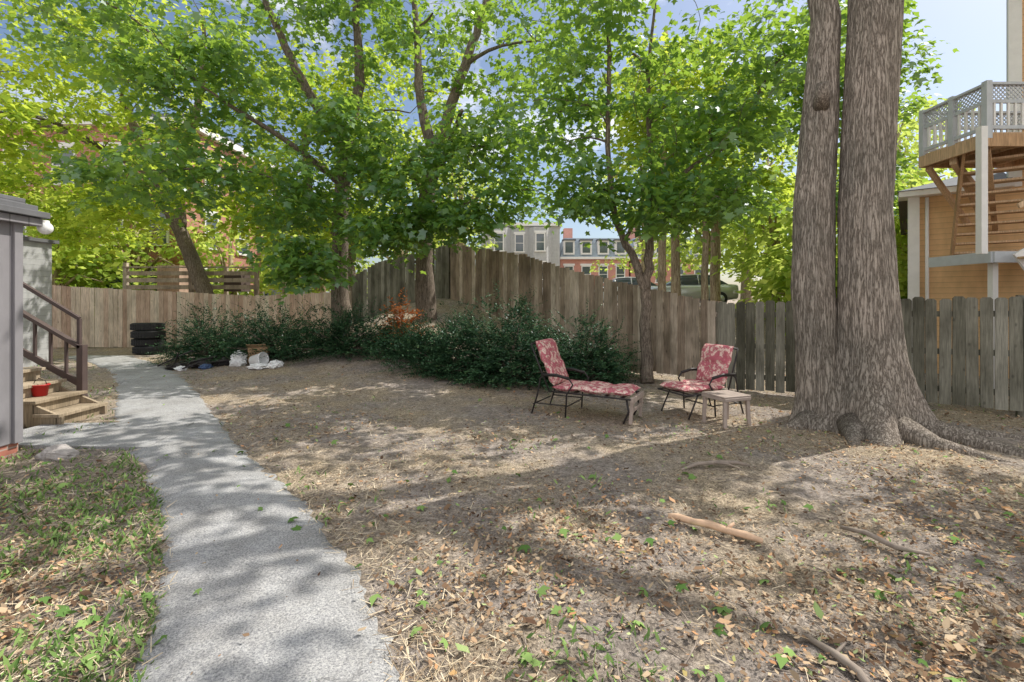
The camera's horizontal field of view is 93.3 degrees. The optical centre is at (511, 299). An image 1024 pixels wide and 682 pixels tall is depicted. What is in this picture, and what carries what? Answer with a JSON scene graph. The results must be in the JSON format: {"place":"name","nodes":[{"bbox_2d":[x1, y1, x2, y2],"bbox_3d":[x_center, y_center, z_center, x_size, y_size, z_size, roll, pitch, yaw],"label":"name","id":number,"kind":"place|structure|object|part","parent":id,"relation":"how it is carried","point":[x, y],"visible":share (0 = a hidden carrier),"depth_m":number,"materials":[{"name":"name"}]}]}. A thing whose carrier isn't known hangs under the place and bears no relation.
{"place":"outdoors","nodes":[
{"label":"outdoors","id":0,"kind":"place"},
{"bbox_2d":[8,149,270,295],"bbox_3d":[-21.875,-3.650,25.245,17.127,7.780,6.973,0,0,-30],"label":"window glass","id":1,"kind":"object","parent":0,"point":[160,214],"visible":0.04,"depth_m":23.98,"materials":[{"name":"grey glass"}]},
{"bbox_2d":[18,355,403,681],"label":"asphalt path","id":2,"kind":"structure","parent":0,"point":[249,575],"depth_m":2.99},
{"bbox_2d":[157,350,227,368],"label":"broken umbrella poles","id":3,"kind":"object","parent":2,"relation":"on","point":[178,355],"visible":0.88,"depth_m":11.35,"materials":[{"name":"black metal"}]},
{"bbox_2d":[267,233,361,314],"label":"walls","id":4,"kind":"structure","parent":0,"point":[301,277],"depth_m":32.00,"materials":[{"name":"red brick"}]},
{"bbox_2d":[0,0,1005,299],"label":"sky","id":5,"kind":"structure","parent":0,"point":[977,28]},
{"bbox_2d":[0,298,1023,681],"bbox_3d":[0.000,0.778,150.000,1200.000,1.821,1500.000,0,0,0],"label":"ground","id":6,"kind":"structure","parent":0,"point":[442,406],"depth_m":3.78,"materials":[{"name":"brown soil"}]},
{"bbox_2d":[0,194,49,458],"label":"grey garden shed","id":7,"kind":"structure","parent":6,"relation":"on","point":[17,214],"depth_m":5.14,"materials":[{"name":"grey wood"}]},
{"bbox_2d":[37,220,53,233],"bbox_3d":[-5.275,-0.826,5.377,0.140,0.172,0.289,0,0,11],"label":"globe wall lamp","id":8,"kind":"object","parent":7,"relation":"attached to","point":[47,227],"visible":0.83,"depth_m":5.42,"materials":[{"name":"white glass"}]},
{"bbox_2d":[23,236,58,366],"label":"neighbour shingle shed","id":9,"kind":"structure","parent":6,"relation":"on","point":[37,263],"depth_m":12.03,"materials":[{"name":"grey wood"}]},
{"bbox_2d":[34,444,78,461],"bbox_3d":[-4.741,1.622,5.052,0.383,0.212,0.254,0,0,0],"label":"garden rock","id":10,"kind":"object","parent":6,"relation":"on","point":[57,451],"visible":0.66,"depth_m":4.99,"materials":[{"name":"grey stone"}]},
{"bbox_2d":[23,282,107,426],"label":"wooden entry steps","id":11,"kind":"structure","parent":6,"relation":"on","point":[59,404],"depth_m":6.94,"materials":[{"name":"brown paint"}]},
{"bbox_2d":[31,378,50,396],"bbox_3d":[-6.440,1.185,6.600,0.210,0.239,0.210,0,0,0],"label":"red bucket","id":12,"kind":"object","parent":11,"relation":"on","point":[39,390],"visible":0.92,"depth_m":6.54,"materials":[{"name":"plastic"}]},
{"bbox_2d":[80,271,132,288],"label":"boxwood hedge","id":13,"kind":"object","parent":6,"relation":"on","point":[108,285],"visible":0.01,"depth_m":20.90,"materials":[{"name":"green plant"}]},
{"bbox_2d":[0,126,281,293],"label":"walls","id":14,"kind":"structure","parent":6,"relation":"on","point":[151,254],"depth_m":24.00,"materials":[{"name":"red brick"}]},
{"bbox_2d":[3,142,272,295],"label":"window frames","id":15,"kind":"structure","parent":14,"relation":"attached to","point":[65,145],"depth_m":23.92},
{"bbox_2d":[0,113,281,169],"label":"roof","id":16,"kind":"structure","parent":14,"relation":"on","point":[237,147],"depth_m":23.90,"materials":[{"name":"white paint"}]},
{"bbox_2d":[0,0,289,293],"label":"maple tree","id":17,"kind":"object","parent":6,"relation":"on","point":[18,112],"visible":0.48,"depth_m":15.85,"materials":[{"name":"green plant"}]},
{"bbox_2d":[130,323,167,353],"bbox_3d":[-11.180,1.167,14.893,0.954,0.950,0.964,0,0,0],"label":"stack of tires","id":18,"kind":"object","parent":6,"relation":"on","point":[142,334],"visible":0.95,"depth_m":14.55,"materials":[{"name":"rubber"}]},
{"bbox_2d":[165,362,189,369],"bbox_3d":[-7.895,1.552,11.412,0.560,0.156,0.516,0,0,0],"label":"black trash bag","id":19,"kind":"object","parent":6,"relation":"on","point":[170,366],"visible":0.63,"depth_m":11.25,"materials":[{"name":"plastic"}]},
{"bbox_2d":[173,366,187,370],"bbox_3d":[-7.601,1.569,11.100,0.306,0.122,0.198,0,0,0],"label":"white plastic bag","id":20,"kind":"object","parent":6,"relation":"on","point":[178,368],"visible":0.91,"depth_m":11.05,"materials":[{"name":"white plastic"}]},
{"bbox_2d":[187,357,214,368],"bbox_3d":[-7.360,1.496,11.491,0.768,0.268,0.474,0,0,0],"label":"black trash bag","id":21,"kind":"object","parent":6,"relation":"on","point":[205,361],"visible":0.48,"depth_m":11.37,"materials":[{"name":"plastic"}]},
{"bbox_2d":[52,285,350,348],"bbox_3d":[-12.888,0.675,16.605,14.406,2.490,0.431,0,0,-5],"label":"wooden fence","id":22,"kind":"object","parent":6,"relation":"on","point":[109,316],"visible":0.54,"depth_m":16.67,"materials":[{"name":"brown wood"}]},
{"bbox_2d":[122,263,286,304],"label":"wooden back deck","id":23,"kind":"structure","parent":6,"relation":"on","point":[174,278],"depth_m":18.79,"materials":[{"name":"brown wood"}]},
{"bbox_2d":[198,364,212,368],"bbox_3d":[-7.096,1.553,11.203,0.318,0.154,0.234,0,0,0],"label":"blue tarp","id":24,"kind":"object","parent":6,"relation":"on","point":[205,366],"visible":0.84,"depth_m":11.14,"materials":[{"name":"plastic"}]},
{"bbox_2d":[138,297,277,365],"bbox_3d":[-7.795,0.938,12.883,3.407,2.123,2.994,0,0,0],"label":"yew shrub","id":25,"kind":"object","parent":6,"relation":"on","point":[193,344],"visible":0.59,"depth_m":12.54,"materials":[{"name":"green plant"}]},
{"bbox_2d":[213,357,230,366],"bbox_3d":[-6.858,1.490,11.604,0.603,0.255,0.500,0,0,-38],"label":"black trash bag","id":26,"kind":"object","parent":6,"relation":"on","point":[223,363],"visible":0.5,"depth_m":11.43,"materials":[{"name":"plastic"}]},
{"bbox_2d":[0,0,456,339],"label":"maple tree","id":27,"kind":"object","parent":6,"relation":"on","point":[335,123],"visible":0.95,"depth_m":11.07,"materials":[{"name":"green plant"}]},
{"bbox_2d":[229,350,247,365],"bbox_3d":[-6.433,1.406,11.410,0.420,0.448,0.361,0,0,0],"label":"white plastic bag","id":28,"kind":"object","parent":6,"relation":"on","point":[238,360],"visible":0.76,"depth_m":11.29,"materials":[{"name":"white plastic"}]},
{"bbox_2d":[247,363,267,369],"bbox_3d":[-5.685,1.498,10.907,0.478,0.157,0.425,0,0,36],"label":"white plastic bag","id":29,"kind":"object","parent":6,"relation":"on","point":[259,366],"visible":0.93,"depth_m":10.79,"materials":[{"name":"white plastic"}]},
{"bbox_2d":[247,344,269,362],"bbox_3d":[-6.139,1.277,11.685,0.437,0.453,0.440,0,0,-17],"label":"cardboard box","id":30,"kind":"object","parent":6,"relation":"on","point":[254,346],"visible":0.52,"depth_m":11.57,"materials":[{"name":"brown cardboard"}]},
{"bbox_2d":[249,352,268,363],"bbox_3d":[-5.845,1.360,11.151,0.375,0.336,0.309,0,0,18],"label":"white bucket","id":31,"kind":"object","parent":6,"relation":"on","point":[254,359],"visible":0.84,"depth_m":11.12,"materials":[{"name":"plastic"}]},
{"bbox_2d":[188,290,340,363],"bbox_3d":[-5.664,0.706,12.319,3.670,2.012,2.898,0,0,0],"label":"yew shrub","id":32,"kind":"object","parent":6,"relation":"on","point":[266,337],"visible":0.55,"depth_m":11.87,"materials":[{"name":"green plant"}]},
{"bbox_2d":[266,360,284,368],"bbox_3d":[-5.291,1.455,10.841,0.351,0.223,0.434,0,0,0],"label":"white plastic bag","id":33,"kind":"object","parent":6,"relation":"on","point":[273,364],"visible":0.84,"depth_m":10.74,"materials":[{"name":"white plastic"}]},
{"bbox_2d":[260,286,401,364],"bbox_3d":[-3.970,0.617,11.805,3.583,1.876,2.738,0,0,0],"label":"yew shrub","id":34,"kind":"object","parent":6,"relation":"on","point":[336,344],"visible":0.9,"depth_m":11.23,"materials":[{"name":"green plant"}]},
{"bbox_2d":[191,27,495,307],"bbox_3d":[-6.317,-4.589,18.999,11.482,11.921,6.707,0,0,0],"label":"maple tree","id":35,"kind":"object","parent":6,"relation":"on","point":[326,81],"visible":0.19,"depth_m":18.38,"materials":[{"name":"green plant"}]},
{"bbox_2d":[352,245,449,324],"bbox_3d":[-3.754,-0.260,16.417,4.375,3.020,0.431,0,0,29],"label":"wooden fence","id":36,"kind":"object","parent":6,"relation":"on","point":[382,281],"visible":0.52,"depth_m":16.58,"materials":[{"name":"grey wood"}]},
{"bbox_2d":[373,287,433,344],"bbox_3d":[-2.720,0.514,11.963,1.497,1.666,1.381,0,0,0],"label":"dead brown shrub","id":37,"kind":"object","parent":6,"relation":"on","point":[400,314],"visible":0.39,"depth_m":11.86,"materials":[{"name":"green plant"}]},
{"bbox_2d":[350,311,460,368],"bbox_3d":[-2.331,0.929,10.863,2.437,1.421,2.273,0,0,-37],"label":"yew shrub","id":38,"kind":"object","parent":6,"relation":"on","point":[383,342],"visible":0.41,"depth_m":10.74,"materials":[{"name":"green plant"}]},
{"bbox_2d":[369,296,505,382],"bbox_3d":[-1.416,0.807,10.096,3.065,1.821,2.555,0,0,0],"label":"yew shrub","id":39,"kind":"object","parent":6,"relation":"on","point":[424,365],"visible":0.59,"depth_m":9.70,"materials":[{"name":"green plant"}]},
{"bbox_2d":[303,0,623,322],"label":"maple tree","id":40,"kind":"object","parent":6,"relation":"on","point":[424,216],"visible":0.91,"depth_m":11.59,"materials":[{"name":"green plant"}]},
{"bbox_2d":[416,278,575,394],"bbox_3d":[-0.268,0.726,9.329,3.310,2.328,2.803,0,0,0],"label":"yew shrub","id":41,"kind":"object","parent":6,"relation":"on","point":[492,362],"visible":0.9,"depth_m":9.09,"materials":[{"name":"green plant"}]},
{"bbox_2d":[18,93,993,339],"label":"distant trees","id":42,"kind":"object","parent":6,"relation":"on","point":[771,265],"visible":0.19,"depth_m":21.79,"materials":[{"name":"green plant"}]},
{"bbox_2d":[0,312,1023,681],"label":"fallen leaves","id":43,"kind":"object","parent":6,"relation":"on","point":[838,638],"visible":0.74,"depth_m":2.86,"materials":[{"name":"brown plant"}]},
{"bbox_2d":[0,358,1023,681],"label":"green weeds","id":44,"kind":"object","parent":6,"relation":"on","point":[20,638],"visible":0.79,"depth_m":3.03,"materials":[{"name":"green plant"}]},
{"bbox_2d":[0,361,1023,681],"bbox_3d":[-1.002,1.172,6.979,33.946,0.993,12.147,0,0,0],"label":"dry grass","id":45,"kind":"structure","parent":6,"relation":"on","point":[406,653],"depth_m":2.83,"materials":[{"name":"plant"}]},
{"bbox_2d":[0,387,1023,681],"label":"fallen green leaves","id":46,"kind":"object","parent":6,"relation":"on","point":[528,657],"visible":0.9,"depth_m":2.66,"materials":[{"name":"green plant"}]},
{"bbox_2d":[0,389,1023,681],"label":"scattered twigs","id":47,"kind":"object","parent":6,"relation":"on","point":[602,587],"visible":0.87,"depth_m":2.72,"materials":[{"name":"brown wood"}]},
{"bbox_2d":[481,226,559,265],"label":"walls","id":48,"kind":"structure","parent":6,"relation":"on","point":[551,254],"depth_m":45.41,"materials":[{"name":"grey paint"}]},
{"bbox_2d":[493,230,545,263],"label":"window frames","id":49,"kind":"structure","parent":48,"relation":"attached to","point":[523,233],"depth_m":44.52,"materials":[{"name":"white wood"}]},
{"bbox_2d":[495,234,543,276],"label":"window glass","id":50,"kind":"object","parent":49,"relation":"in","point":[539,242],"visible":0.46,"depth_m":44.58,"materials":[{"name":"grey glass"}]},
{"bbox_2d":[503,222,560,227],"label":"cornice","id":51,"kind":"structure","parent":48,"relation":"attached to","point":[536,224],"depth_m":45.20,"materials":[{"name":"white paint"}]},
{"bbox_2d":[514,299,646,396],"bbox_3d":[1.321,0.898,9.118,2.860,1.871,2.391,0,0,0],"label":"yew shrub","id":52,"kind":"object","parent":6,"relation":"on","point":[611,371],"visible":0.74,"depth_m":9.08,"materials":[{"name":"green plant"}]},
{"bbox_2d":[450,244,721,379],"bbox_3d":[1.024,0.030,12.147,0.357,3.640,8.596,0,0,-42],"label":"wooden fence","id":53,"kind":"object","parent":6,"relation":"on","point":[683,330],"visible":0.58,"depth_m":11.36,"materials":[{"name":"brown wood"}]},
{"bbox_2d":[530,338,643,424],"bbox_3d":[1.067,1.109,6.904,1.487,1.052,0.697,0,0,28],"label":"patio chaise lounge","id":54,"kind":"object","parent":6,"relation":"on","point":[554,364],"visible":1,"depth_m":6.83,"materials":[{"name":"red fabric"}]},
{"bbox_2d":[560,259,628,285],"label":"walls","id":55,"kind":"structure","parent":6,"relation":"on","point":[577,267],"depth_m":48.00,"materials":[{"name":"red brick"}]},
{"bbox_2d":[562,239,625,282],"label":"window frames","id":56,"kind":"structure","parent":55,"relation":"attached to","point":[590,253],"depth_m":47.80,"materials":[{"name":"beige wood"}]},
{"bbox_2d":[565,242,624,302],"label":"window glass","id":57,"kind":"object","parent":56,"relation":"in","point":[569,249],"visible":0.41,"depth_m":47.77,"materials":[{"name":"grey glass"}]},
{"bbox_2d":[560,238,628,258],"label":"mansard roof","id":58,"kind":"structure","parent":55,"relation":"on","point":[594,255],"depth_m":48.08,"materials":[{"name":"white paint"}]},
{"bbox_2d":[563,228,572,238],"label":"chimney","id":59,"kind":"object","parent":58,"relation":"on","point":[567,232],"visible":0.64,"depth_m":51.50,"materials":[{"name":"red brick"}]},
{"bbox_2d":[629,259,698,285],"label":"walls","id":60,"kind":"structure","parent":6,"relation":"on","point":[668,275],"depth_m":48.00,"materials":[{"name":"red brick"}]},
{"bbox_2d":[628,238,697,258],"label":"mansard roof","id":61,"kind":"structure","parent":60,"relation":"on","point":[639,256],"depth_m":48.08,"materials":[{"name":"white paint"}]},
{"bbox_2d":[629,228,636,239],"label":"chimney","id":62,"kind":"object","parent":61,"relation":"on","point":[632,236],"visible":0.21,"depth_m":51.50,"materials":[{"name":"red brick"}]},
{"bbox_2d":[633,239,700,282],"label":"window frames","id":63,"kind":"structure","parent":60,"relation":"attached to","point":[655,251],"depth_m":47.86,"materials":[{"name":"beige wood"}]},
{"bbox_2d":[637,242,700,281],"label":"window glass","id":64,"kind":"object","parent":63,"relation":"in","point":[696,271],"visible":0.06,"depth_m":47.98,"materials":[{"name":"grey glass"}]},
{"bbox_2d":[491,0,847,382],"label":"young maple tree","id":65,"kind":"object","parent":6,"relation":"on","point":[713,190],"visible":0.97,"depth_m":8.72,"materials":[{"name":"green plant"}]},
{"bbox_2d":[584,26,754,307],"bbox_3d":[5.690,-4.698,17.734,5.743,10.309,5.545,0,0,0],"label":"tall maple tree","id":66,"kind":"object","parent":6,"relation":"on","point":[661,244],"visible":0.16,"depth_m":17.32,"materials":[{"name":"green plant"}]},
{"bbox_2d":[606,37,765,295],"bbox_3d":[6.542,-4.691,18.358,5.807,10.323,5.241,0,0,-28],"label":"tall maple tree","id":67,"kind":"object","parent":6,"relation":"on","point":[675,273],"visible":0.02,"depth_m":18.34,"materials":[{"name":"green plant"}]},
{"bbox_2d":[657,343,743,419],"bbox_3d":[2.725,1.146,7.020,1.043,0.978,0.655,0,0,-22],"label":"patio armchair","id":68,"kind":"object","parent":6,"relation":"on","point":[711,369],"visible":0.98,"depth_m":6.95,"materials":[{"name":"red fabric"}]},
{"bbox_2d":[619,28,800,299],"bbox_3d":[7.121,-4.699,17.423,5.694,10.305,5.877,0,0,31],"label":"tall maple tree","id":69,"kind":"object","parent":6,"relation":"on","point":[704,274],"visible":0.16,"depth_m":17.17,"materials":[{"name":"green plant"}]},
{"bbox_2d":[668,513,762,542],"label":"broken branch","id":70,"kind":"object","parent":6,"relation":"on","point":[728,529],"visible":0.99,"depth_m":3.40,"materials":[{"name":"brown wood"}]},
{"bbox_2d":[681,460,749,470],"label":"broken branch","id":71,"kind":"object","parent":6,"relation":"on","point":[732,463],"visible":1,"depth_m":4.71,"materials":[{"name":"brown plant"}]},
{"bbox_2d":[652,82,797,300],"bbox_3d":[8.293,-4.692,19.288,5.629,10.326,5.739,0,0,-21],"label":"tall maple tree","id":72,"kind":"object","parent":6,"relation":"on","point":[715,291],"visible":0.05,"depth_m":19.32,"materials":[{"name":"green plant"}]},
{"bbox_2d":[702,390,750,429],"bbox_3d":[2.840,1.445,6.420,0.453,0.412,0.433,0,0,-20],"label":"patio side table","id":73,"kind":"object","parent":6,"relation":"on","point":[724,396],"visible":0.99,"depth_m":6.30,"materials":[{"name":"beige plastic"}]},
{"bbox_2d":[596,0,1023,465],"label":"maple tree","id":74,"kind":"object","parent":6,"relation":"on","point":[856,384],"visible":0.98,"depth_m":6.07,"materials":[{"name":"grey plant"}]},
{"bbox_2d":[707,0,958,229],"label":"maple tree","id":75,"kind":"object","parent":6,"relation":"on","point":[912,109],"visible":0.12,"depth_m":15.20,"materials":[{"name":"green plant"}]},
{"bbox_2d":[803,633,869,681],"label":"broken branch","id":76,"kind":"object","parent":6,"relation":"on","point":[843,660],"visible":0.98,"depth_m":2.17,"materials":[{"name":"brown plant"}]},
{"bbox_2d":[715,295,1023,417],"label":"wooden fence","id":77,"kind":"object","parent":6,"relation":"on","point":[958,316],"visible":0.59,"depth_m":7.24,"materials":[{"name":"grey wood"}]},
{"bbox_2d":[840,525,929,555],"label":"broken branch","id":78,"kind":"object","parent":6,"relation":"on","point":[882,540],"visible":1,"depth_m":3.20,"materials":[{"name":"brown plant"}]},
{"bbox_2d":[919,80,1023,388],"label":"wooden deck with stairs","id":79,"kind":"structure","parent":6,"relation":"on","point":[985,151],"depth_m":8.93,"materials":[{"name":"grey paint"}]},
{"bbox_2d":[920,0,1023,378],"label":"walls","id":80,"kind":"structure","parent":6,"relation":"on","point":[951,282],"depth_m":10.52,"materials":[{"name":"wood"}]},
{"bbox_2d":[925,197,928,299],"bbox_3d":[9.308,-0.375,10.844,0.065,3.850,0.065,0,0,-22],"label":"downspout","id":81,"kind":"object","parent":80,"relation":"attached to","point":[926,247],"visible":0.65,"depth_m":10.83,"materials":[{"name":"white paint"}]},
{"bbox_2d":[897,172,1012,234],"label":"roof","id":82,"kind":"structure","parent":80,"relation":"on","point":[903,208],"depth_m":11.23,"materials":[{"name":"stone"}]},
{"bbox_2d":[898,0,1021,299],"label":"trim","id":83,"kind":"structure","parent":80,"relation":"attached to","point":[1013,42],"depth_m":10.22,"materials":[{"name":"white paint"}]},
{"label":"street","id":84,"kind":"structure","parent":0,"visible":0},
{"bbox_2d":[603,277,656,300],"bbox_3d":[5.600,-0.450,25.000,4.400,1.460,1.864,0,0,6],"label":"parked car","id":85,"kind":"object","parent":84,"relation":"on","point":[631,280],"visible":0.09,"depth_m":24.31,"materials":[{"name":"white paint"}]},
{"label":"windows","id":86,"kind":"part","parent":85,"relation":"part of","materials":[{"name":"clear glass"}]},
{"bbox_2d":[651,274,738,302],"bbox_3d":[8.000,-0.450,22.500,4.400,1.460,1.864,0,0,7],"label":"parked car","id":87,"kind":"object","parent":84,"relation":"on","point":[690,284],"visible":0.24,"depth_m":21.62,"materials":[{"name":"green paint"}]},
{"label":"windows","id":88,"kind":"part","parent":87,"relation":"part of","materials":[{"name":"black glass"}]}
]}

